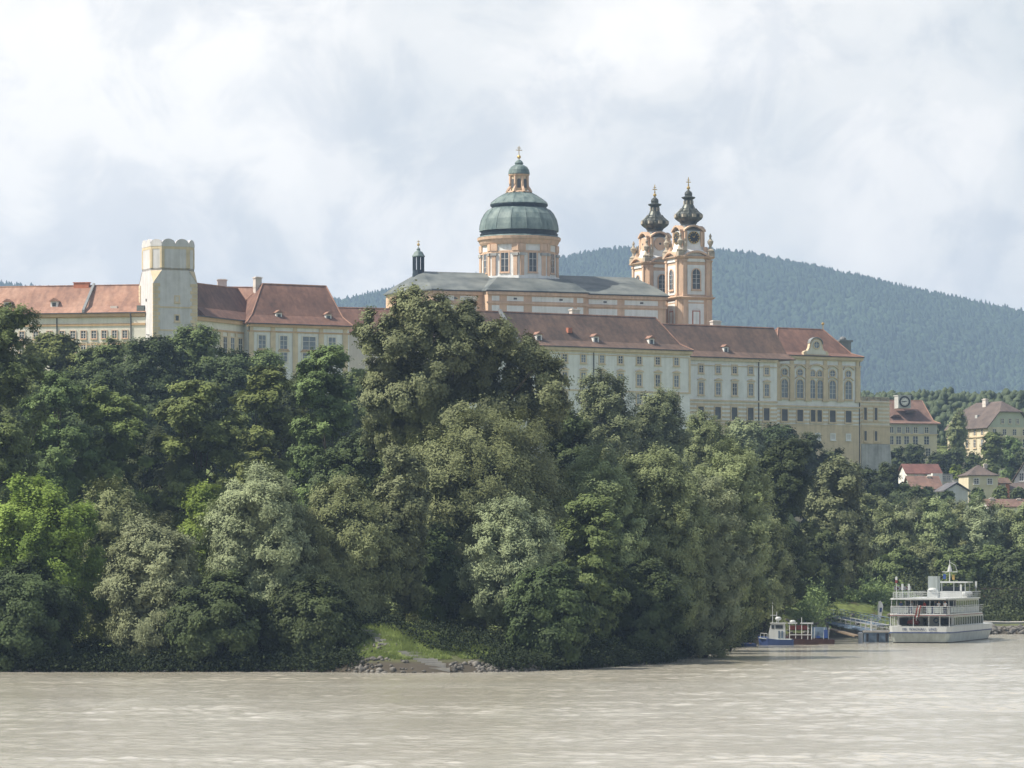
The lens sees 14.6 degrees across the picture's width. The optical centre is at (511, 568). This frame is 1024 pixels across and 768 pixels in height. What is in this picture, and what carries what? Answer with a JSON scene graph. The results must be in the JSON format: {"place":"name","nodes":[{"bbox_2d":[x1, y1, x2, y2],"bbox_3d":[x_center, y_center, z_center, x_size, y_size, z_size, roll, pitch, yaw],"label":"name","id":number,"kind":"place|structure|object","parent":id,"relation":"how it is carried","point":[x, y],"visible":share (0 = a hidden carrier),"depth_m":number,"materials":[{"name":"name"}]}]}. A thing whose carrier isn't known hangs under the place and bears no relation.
{"place":"outdoors","nodes":[
{"label":"outdoors","id":0,"kind":"place"},
{"bbox_2d":[0,634,1023,767],"bbox_3d":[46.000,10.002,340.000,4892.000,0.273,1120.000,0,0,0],"label":"river","id":1,"kind":"structure","parent":0,"point":[846,702],"depth_m":273.75,"materials":[{"name":"liquid"}]},
{"bbox_2d":[758,602,793,645],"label":"work boat","id":2,"kind":"object","parent":1,"relation":"on","point":[777,634],"visible":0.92,"depth_m":523.27,"materials":[{"name":"blue paint"}]},
{"bbox_2d":[786,617,817,644],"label":"work boat","id":3,"kind":"object","parent":1,"relation":"on","point":[801,638],"visible":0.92,"depth_m":528.23,"materials":[{"name":"red paint"}]},
{"bbox_2d":[808,627,834,643],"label":"work boat","id":4,"kind":"object","parent":1,"relation":"on","point":[821,634],"visible":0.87,"depth_m":532.40,"materials":[{"name":"blue paint"}]},
{"bbox_2d":[862,630,889,642],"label":"pontoon","id":5,"kind":"object","parent":1,"relation":"on","point":[873,636],"visible":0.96,"depth_m":544.46,"materials":[{"name":"blue paint"}]},
{"bbox_2d":[889,560,992,642],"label":"passenger ship","id":6,"kind":"object","parent":1,"relation":"on","point":[959,618],"visible":0.98,"depth_m":544.83,"materials":[{"name":"white paint"}]},
{"bbox_2d":[0,0,1023,310],"label":"sky","id":7,"kind":"structure","parent":0,"point":[304,142],"materials":[{"name":"white"}]},
{"bbox_2d":[5,438,1023,672],"bbox_3d":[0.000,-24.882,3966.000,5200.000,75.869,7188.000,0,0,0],"label":"ground","id":8,"kind":"structure","parent":0,"point":[862,607],"depth_m":536.18,"materials":[{"name":"green plant"}]},
{"bbox_2d":[0,342,50,451],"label":"hillside tree","id":9,"kind":"object","parent":8,"relation":"on","point":[35,388],"visible":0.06,"depth_m":596.11,"materials":[{"name":"green plant"}]},
{"bbox_2d":[0,300,53,512],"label":"poplar tree","id":10,"kind":"object","parent":8,"relation":"on","point":[14,441],"visible":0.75,"depth_m":438.75,"materials":[{"name":"green plant"}]},
{"bbox_2d":[0,552,87,671],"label":"alder tree","id":11,"kind":"object","parent":8,"relation":"on","point":[29,596],"visible":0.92,"depth_m":389.52,"materials":[{"name":"green plant"}]},
{"bbox_2d":[0,471,109,648],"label":"willow tree","id":12,"kind":"object","parent":8,"relation":"on","point":[58,539],"visible":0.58,"depth_m":397.44,"materials":[{"name":"green plant"}]},
{"bbox_2d":[17,369,103,515],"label":"ash tree","id":13,"kind":"object","parent":8,"relation":"on","point":[60,434],"visible":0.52,"depth_m":467.74,"materials":[{"name":"green plant"}]},
{"bbox_2d":[22,332,102,380],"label":"hillside tree","id":14,"kind":"object","parent":8,"relation":"on","point":[61,348],"visible":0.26,"depth_m":612.75,"materials":[{"name":"green plant"}]},
{"bbox_2d":[0,282,145,370],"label":"abbey wing","id":15,"kind":"structure","parent":8,"relation":"on","point":[86,314],"depth_m":800.88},
{"bbox_2d":[39,358,150,481],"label":"hillside tree","id":16,"kind":"object","parent":8,"relation":"on","point":[102,375],"visible":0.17,"depth_m":557.08,"materials":[{"name":"green plant"}]},
{"bbox_2d":[68,334,128,390],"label":"hillside tree","id":17,"kind":"object","parent":8,"relation":"on","point":[88,355],"visible":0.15,"depth_m":608.85,"materials":[{"name":"green plant"}]},
{"bbox_2d":[72,471,157,642],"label":"willow tree","id":18,"kind":"object","parent":8,"relation":"on","point":[111,513],"visible":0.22,"depth_m":409.05,"materials":[{"name":"green plant"}]},
{"bbox_2d":[67,381,163,518],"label":"chestnut tree","id":19,"kind":"object","parent":8,"relation":"on","point":[109,414],"visible":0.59,"depth_m":471.71,"materials":[{"name":"green plant"}]},
{"bbox_2d":[107,334,185,436],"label":"hillside tree","id":20,"kind":"object","parent":8,"relation":"on","point":[144,360],"visible":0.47,"depth_m":602.92,"materials":[{"name":"green plant"}]},
{"bbox_2d":[121,422,171,527],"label":"ash tree","id":21,"kind":"object","parent":8,"relation":"on","point":[143,479],"visible":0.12,"depth_m":497.94,"materials":[{"name":"green plant"}]},
{"bbox_2d":[90,510,205,659],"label":"willow tree","id":22,"kind":"object","parent":8,"relation":"on","point":[155,561],"visible":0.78,"depth_m":393.21,"materials":[{"name":"green plant"}]},
{"bbox_2d":[139,238,197,367],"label":"bastion tower","id":23,"kind":"structure","parent":8,"relation":"on","point":[168,291],"depth_m":793.81,"materials":[{"name":"paint"}]},
{"bbox_2d":[156,322,221,433],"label":"hillside tree","id":24,"kind":"object","parent":8,"relation":"on","point":[195,348],"visible":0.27,"depth_m":617.21,"materials":[{"name":"green plant"}]},
{"bbox_2d":[139,377,254,532],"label":"chestnut tree","id":25,"kind":"object","parent":8,"relation":"on","point":[193,447],"visible":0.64,"depth_m":475.57,"materials":[{"name":"green plant"}]},
{"bbox_2d":[175,478,225,575],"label":"maple tree","id":26,"kind":"object","parent":8,"relation":"on","point":[197,499],"visible":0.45,"depth_m":405.28,"materials":[{"name":"green plant"}]},
{"bbox_2d":[160,566,273,669],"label":"alder tree","id":27,"kind":"object","parent":8,"relation":"on","point":[215,614],"visible":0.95,"depth_m":389.39,"materials":[{"name":"green plant"}]},
{"bbox_2d":[197,283,246,357],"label":"abbey wing","id":28,"kind":"structure","parent":8,"relation":"on","point":[222,309],"depth_m":810.66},
{"bbox_2d":[188,346,267,482],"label":"hillside tree","id":29,"kind":"object","parent":8,"relation":"on","point":[228,372],"visible":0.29,"depth_m":603.35,"materials":[{"name":"green plant"}]},
{"bbox_2d":[193,461,323,651],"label":"willow tree","id":30,"kind":"object","parent":8,"relation":"on","point":[259,518],"visible":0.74,"depth_m":398.50,"materials":[{"name":"green plant"}]},
{"bbox_2d":[231,347,293,424],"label":"hillside tree","id":31,"kind":"object","parent":8,"relation":"on","point":[266,357],"visible":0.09,"depth_m":609.20,"materials":[{"name":"green plant"}]},
{"bbox_2d":[227,364,310,502],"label":"chestnut tree","id":32,"kind":"object","parent":8,"relation":"on","point":[259,443],"visible":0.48,"depth_m":490.21,"materials":[{"name":"green plant"}]},
{"bbox_2d":[243,277,352,394],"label":"hipped pavilion","id":33,"kind":"structure","parent":8,"relation":"on","point":[293,322],"depth_m":820.29,"materials":[{"name":"white paint"}]},
{"bbox_2d":[263,371,354,503],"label":"hillside tree","id":34,"kind":"object","parent":8,"relation":"on","point":[285,401],"visible":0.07,"depth_m":587.10,"materials":[{"name":"green plant"}]},
{"bbox_2d":[256,573,374,656],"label":"alder tree","id":35,"kind":"object","parent":8,"relation":"on","point":[302,614],"visible":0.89,"depth_m":392.34,"materials":[{"name":"green plant"}]},
{"bbox_2d":[284,342,356,510],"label":"ash tree","id":36,"kind":"object","parent":8,"relation":"on","point":[334,415],"visible":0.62,"depth_m":460.62,"materials":[{"name":"green plant"}]},
{"bbox_2d":[305,428,388,573],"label":"ash tree","id":37,"kind":"object","parent":8,"relation":"on","point":[345,458],"visible":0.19,"depth_m":450.20,"materials":[{"name":"green plant"}]},
{"bbox_2d":[293,471,408,621],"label":"willow tree","id":38,"kind":"object","parent":8,"relation":"on","point":[351,552],"visible":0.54,"depth_m":402.53,"materials":[{"name":"green plant"}]},
{"bbox_2d":[329,367,380,463],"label":"hillside tree","id":39,"kind":"object","parent":8,"relation":"on","point":[356,421],"visible":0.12,"depth_m":627.68,"materials":[{"name":"green plant"}]},
{"bbox_2d":[338,307,404,371],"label":"connecting wing","id":40,"kind":"structure","parent":8,"relation":"on","point":[350,314],"depth_m":837.82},
{"bbox_2d":[0,605,760,672],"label":"undergrowth","id":41,"kind":"object","parent":8,"relation":"on","point":[84,655],"visible":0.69,"depth_m":391.30,"materials":[{"name":"green plant"}]},
{"bbox_2d":[372,443,436,620],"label":"poplar tree","id":42,"kind":"object","parent":8,"relation":"on","point":[404,501],"visible":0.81,"depth_m":407.89,"materials":[{"name":"green plant"}]},
{"bbox_2d":[398,651,449,671],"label":"stone steps","id":43,"kind":"structure","parent":8,"relation":"on","point":[432,662],"depth_m":387.26,"materials":[{"name":"stone"}]},
{"bbox_2d":[390,521,469,625],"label":"ash tree","id":44,"kind":"object","parent":8,"relation":"on","point":[433,578],"visible":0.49,"depth_m":417.42,"materials":[{"name":"green plant"}]},
{"bbox_2d":[346,621,528,659],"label":"grass","id":45,"kind":"structure","parent":8,"relation":"on","point":[400,640],"depth_m":392.51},
{"bbox_2d":[350,279,574,464],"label":"poplar tree","id":46,"kind":"object","parent":8,"relation":"on","point":[416,380],"visible":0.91,"depth_m":435.38,"materials":[{"name":"green plant"}]},
{"bbox_2d":[388,397,582,636],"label":"willow tree","id":47,"kind":"object","parent":8,"relation":"on","point":[469,473],"visible":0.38,"depth_m":422.24,"materials":[{"name":"green plant"}]},
{"bbox_2d":[453,492,565,627],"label":"willow tree","id":48,"kind":"object","parent":8,"relation":"on","point":[505,548],"visible":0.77,"depth_m":407.38,"materials":[{"name":"green plant"}]},
{"bbox_2d":[0,613,1023,672],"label":"rubble","id":49,"kind":"object","parent":8,"relation":"on","point":[1019,629],"visible":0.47,"depth_m":389.00,"materials":[{"name":"stone"}]},
{"bbox_2d":[383,150,714,324],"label":"abbey church","id":50,"kind":"structure","parent":8,"relation":"on","point":[668,281],"depth_m":900.83,"materials":[{"name":"paint"}]},
{"bbox_2d":[499,553,601,667],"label":"alder tree","id":51,"kind":"object","parent":8,"relation":"on","point":[545,609],"visible":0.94,"depth_m":397.19,"materials":[{"name":"green plant"}]},
{"bbox_2d":[432,309,693,457],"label":"palace wing","id":52,"kind":"structure","parent":8,"relation":"on","point":[642,354],"depth_m":844.10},
{"bbox_2d":[534,408,600,501],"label":"ash tree","id":53,"kind":"object","parent":8,"relation":"on","point":[576,430],"visible":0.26,"depth_m":468.06,"materials":[{"name":"green plant"}]},
{"bbox_2d":[553,490,631,644],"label":"ash tree","id":54,"kind":"object","parent":8,"relation":"on","point":[597,559],"visible":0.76,"depth_m":417.88,"materials":[{"name":"green plant"}]},
{"bbox_2d":[546,439,652,585],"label":"willow tree","id":55,"kind":"object","parent":8,"relation":"on","point":[598,476],"visible":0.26,"depth_m":438.03,"materials":[{"name":"green plant"}]},
{"bbox_2d":[571,363,644,502],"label":"poplar tree","id":56,"kind":"object","parent":8,"relation":"on","point":[611,418],"visible":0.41,"depth_m":557.17,"materials":[{"name":"green plant"}]},
{"bbox_2d":[611,556,692,661],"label":"alder tree","id":57,"kind":"object","parent":8,"relation":"on","point":[656,610],"visible":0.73,"depth_m":424.66,"materials":[{"name":"green plant"}]},
{"bbox_2d":[624,383,694,501],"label":"poplar tree","id":58,"kind":"object","parent":8,"relation":"on","point":[660,425],"visible":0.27,"depth_m":562.68,"materials":[{"name":"green plant"}]},
{"bbox_2d":[614,441,720,639],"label":"willow tree","id":59,"kind":"object","parent":8,"relation":"on","point":[663,486],"visible":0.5,"depth_m":442.78,"materials":[{"name":"green plant"}]},
{"bbox_2d":[682,408,740,478],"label":"ash tree","id":60,"kind":"object","parent":8,"relation":"on","point":[702,428],"visible":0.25,"depth_m":578.34,"materials":[{"name":"green plant"}]},
{"bbox_2d":[666,472,761,657],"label":"willow tree","id":61,"kind":"object","parent":8,"relation":"on","point":[723,572],"visible":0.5,"depth_m":448.65,"materials":[{"name":"green plant"}]},
{"bbox_2d":[662,320,795,434],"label":"palace wing","id":62,"kind":"structure","parent":8,"relation":"on","point":[733,372],"depth_m":875.36,"materials":[{"name":"paint"}]},
{"bbox_2d":[682,434,779,650],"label":"willow tree","id":63,"kind":"object","parent":8,"relation":"on","point":[736,467],"visible":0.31,"depth_m":483.72,"materials":[{"name":"green plant"}]},
{"bbox_2d":[723,417,767,484],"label":"hillside tree","id":64,"kind":"object","parent":8,"relation":"on","point":[749,432],"visible":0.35,"depth_m":727.22,"materials":[{"name":"green plant"}]},
{"bbox_2d":[753,514,799,636],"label":"willow tree","id":65,"kind":"object","parent":8,"relation":"on","point":[779,561],"visible":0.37,"depth_m":534.65,"materials":[{"name":"green plant"}]},
{"bbox_2d":[758,422,804,476],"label":"hillside tree","id":66,"kind":"object","parent":8,"relation":"on","point":[770,432],"visible":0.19,"depth_m":743.02,"materials":[{"name":"green plant"}]},
{"bbox_2d":[748,435,823,613],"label":"alder tree","id":67,"kind":"object","parent":8,"relation":"on","point":[786,463],"visible":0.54,"depth_m":547.64,"materials":[{"name":"green plant"}]},
{"bbox_2d":[792,430,831,524],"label":"hillside tree","id":68,"kind":"object","parent":8,"relation":"on","point":[815,460],"visible":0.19,"depth_m":748.10,"materials":[{"name":"green plant"}]},
{"bbox_2d":[775,322,864,521],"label":"end pavilion","id":69,"kind":"structure","parent":8,"relation":"on","point":[818,384],"depth_m":899.24,"materials":[{"name":"yellow paint"}]},
{"bbox_2d":[793,528,846,605],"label":"alder tree","id":70,"kind":"object","parent":8,"relation":"on","point":[825,544],"visible":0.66,"depth_m":587.82,"materials":[{"name":"green plant"}]},
{"bbox_2d":[799,455,880,593],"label":"poplar tree","id":71,"kind":"object","parent":8,"relation":"on","point":[832,496],"visible":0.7,"depth_m":607.01,"materials":[{"name":"green plant"}]},
{"bbox_2d":[785,558,919,634],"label":"shrubbery","id":72,"kind":"object","parent":8,"relation":"on","point":[873,592],"visible":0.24,"depth_m":604.20,"materials":[{"name":"green plant"}]},
{"bbox_2d":[826,614,891,633],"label":"gangway","id":73,"kind":"object","parent":8,"relation":"on","point":[850,626],"visible":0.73,"depth_m":575.20,"materials":[{"name":"blue paint"}]},
{"bbox_2d":[859,478,886,504],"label":"hillside tree","id":74,"kind":"object","parent":8,"relation":"on","point":[876,486],"visible":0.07,"depth_m":762.54,"materials":[{"name":"green plant"}]},
{"bbox_2d":[860,397,891,478],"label":"terrace bastion","id":75,"kind":"object","parent":8,"relation":"on","point":[875,434],"visible":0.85,"depth_m":914.81,"materials":[{"name":"beige paint"}]},
{"bbox_2d":[853,491,904,545],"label":"willow tree","id":76,"kind":"object","parent":8,"relation":"on","point":[874,510],"visible":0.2,"depth_m":698.11,"materials":[{"name":"green plant"}]},
{"bbox_2d":[868,461,905,498],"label":"hillside tree","id":77,"kind":"object","parent":8,"relation":"on","point":[884,474],"visible":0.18,"depth_m":788.41,"materials":[{"name":"green plant"}]},
{"bbox_2d":[870,507,921,554],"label":"willow tree","id":78,"kind":"object","parent":8,"relation":"on","point":[890,534],"visible":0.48,"depth_m":688.54,"materials":[{"name":"green plant"}]},
{"bbox_2d":[871,546,924,586],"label":"willow tree","id":79,"kind":"object","parent":8,"relation":"on","point":[884,565],"visible":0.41,"depth_m":666.14,"materials":[{"name":"green plant"}]},
{"bbox_2d":[865,395,940,463],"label":"clock house","id":80,"kind":"structure","parent":8,"relation":"on","point":[912,421],"depth_m":1102.39,"materials":[{"name":"yellow paint"}]},
{"bbox_2d":[889,482,927,501],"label":"hillside tree","id":81,"kind":"object","parent":8,"relation":"on","point":[906,490],"visible":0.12,"depth_m":778.19,"materials":[{"name":"green plant"}]},
{"bbox_2d":[895,493,926,546],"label":"tree","id":82,"kind":"object","parent":8,"relation":"on","point":[912,515],"visible":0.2,"depth_m":703.48,"materials":[{"name":"green plant"}]},
{"bbox_2d":[902,443,928,463],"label":"garden tree","id":83,"kind":"object","parent":8,"relation":"on","point":[913,453],"visible":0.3,"depth_m":1037.87,"materials":[{"name":"green plant"}]},
{"bbox_2d":[904,476,941,495],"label":"house","id":84,"kind":"structure","parent":8,"relation":"on","point":[932,482],"depth_m":958.42,"materials":[{"name":"tile"}]},
{"bbox_2d":[904,540,943,587],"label":"willow tree","id":85,"kind":"object","parent":8,"relation":"on","point":[927,554],"visible":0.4,"depth_m":669.40,"materials":[{"name":"green plant"}]},
{"bbox_2d":[913,492,960,552],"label":"willow tree","id":86,"kind":"object","parent":8,"relation":"on","point":[937,526],"visible":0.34,"depth_m":698.11,"materials":[{"name":"green plant"}]},
{"bbox_2d":[861,387,1023,443],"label":"town woods","id":87,"kind":"object","parent":8,"relation":"on","point":[943,404],"visible":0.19,"depth_m":1285.62,"materials":[{"name":"green plant"}]},
{"bbox_2d":[933,482,970,508],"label":"house","id":88,"kind":"structure","parent":8,"relation":"on","point":[959,490],"depth_m":935.67,"materials":[{"name":"white paint"}]},
{"bbox_2d":[942,448,966,471],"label":"garden tree","id":89,"kind":"object","parent":8,"relation":"on","point":[952,456],"visible":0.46,"depth_m":1033.53,"materials":[{"name":"green plant"}]},
{"bbox_2d":[889,556,1023,621],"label":"shrubbery","id":90,"kind":"object","parent":8,"relation":"on","point":[1008,606],"visible":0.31,"depth_m":651.96,"materials":[{"name":"green plant"}]},
{"bbox_2d":[945,407,969,459],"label":"garden tree","id":91,"kind":"object","parent":8,"relation":"on","point":[957,432],"visible":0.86,"depth_m":1088.46,"materials":[{"name":"green plant"}]},
{"bbox_2d":[946,498,968,548],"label":"tree","id":92,"kind":"object","parent":8,"relation":"on","point":[961,504],"visible":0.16,"depth_m":706.10,"materials":[{"name":"green plant"}]},
{"bbox_2d":[932,546,986,592],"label":"willow tree","id":93,"kind":"object","parent":8,"relation":"on","point":[967,564],"visible":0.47,"depth_m":665.99,"materials":[{"name":"green plant"}]},
{"bbox_2d":[961,451,985,472],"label":"garden tree","id":94,"kind":"object","parent":8,"relation":"on","point":[971,460],"visible":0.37,"depth_m":1028.77,"materials":[{"name":"green plant"}]},
{"bbox_2d":[957,463,999,502],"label":"house","id":95,"kind":"structure","parent":8,"relation":"on","point":[984,478],"depth_m":955.72,"materials":[{"name":"yellow paint"}]},
{"bbox_2d":[944,399,1023,475],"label":"gabled mansion","id":96,"kind":"structure","parent":8,"relation":"on","point":[985,416],"depth_m":1104.22,"materials":[{"name":"yellow paint"}]},
{"bbox_2d":[957,496,1011,553],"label":"willow tree","id":97,"kind":"object","parent":8,"relation":"on","point":[985,526],"visible":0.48,"depth_m":698.26,"materials":[{"name":"green plant"}]},
{"bbox_2d":[975,544,1005,592],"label":"willow tree","id":98,"kind":"object","parent":8,"relation":"on","point":[986,557],"visible":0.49,"depth_m":669.75,"materials":[{"name":"green plant"}]},
{"bbox_2d":[979,431,1006,474],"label":"garden tree","id":99,"kind":"object","parent":8,"relation":"on","point":[991,447],"visible":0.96,"depth_m":1018.43,"materials":[{"name":"green plant"}]},
{"bbox_2d":[982,498,1023,513],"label":"house","id":100,"kind":"structure","parent":8,"relation":"on","point":[1013,503],"depth_m":907.46,"materials":[{"name":"tile"}]},
{"bbox_2d":[986,544,1023,593],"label":"willow tree","id":101,"kind":"object","parent":8,"relation":"on","point":[1011,561],"visible":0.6,"depth_m":667.54,"materials":[{"name":"green plant"}]},
{"bbox_2d":[992,500,1022,547],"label":"tree","id":102,"kind":"object","parent":8,"relation":"on","point":[1005,513],"visible":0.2,"depth_m":703.88,"materials":[{"name":"green plant"}]},
{"bbox_2d":[1000,435,1022,482],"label":"garden tree","id":103,"kind":"object","parent":8,"relation":"on","point":[1012,444],"visible":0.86,"depth_m":1026.29,"materials":[{"name":"green plant"}]},
{"bbox_2d":[1001,500,1023,554],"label":"willow tree","id":104,"kind":"object","parent":8,"relation":"on","point":[1017,534],"visible":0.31,"depth_m":697.97,"materials":[{"name":"green plant"}]},
{"bbox_2d":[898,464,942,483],"bbox_3d":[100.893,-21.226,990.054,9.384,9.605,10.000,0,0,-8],"label":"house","id":105,"kind":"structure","parent":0,"point":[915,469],"depth_m":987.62,"materials":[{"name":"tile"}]},
{"bbox_3d":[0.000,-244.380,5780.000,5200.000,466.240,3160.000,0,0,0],"label":"hills","id":106,"kind":"structure","parent":0,"visible":0},
{"bbox_2d":[0,245,1023,394],"bbox_3d":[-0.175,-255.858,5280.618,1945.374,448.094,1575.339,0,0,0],"label":"forest","id":107,"kind":"object","parent":106,"relation":"on","point":[904,338],"visible":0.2,"depth_m":5487.31,"materials":[{"name":"plant"}]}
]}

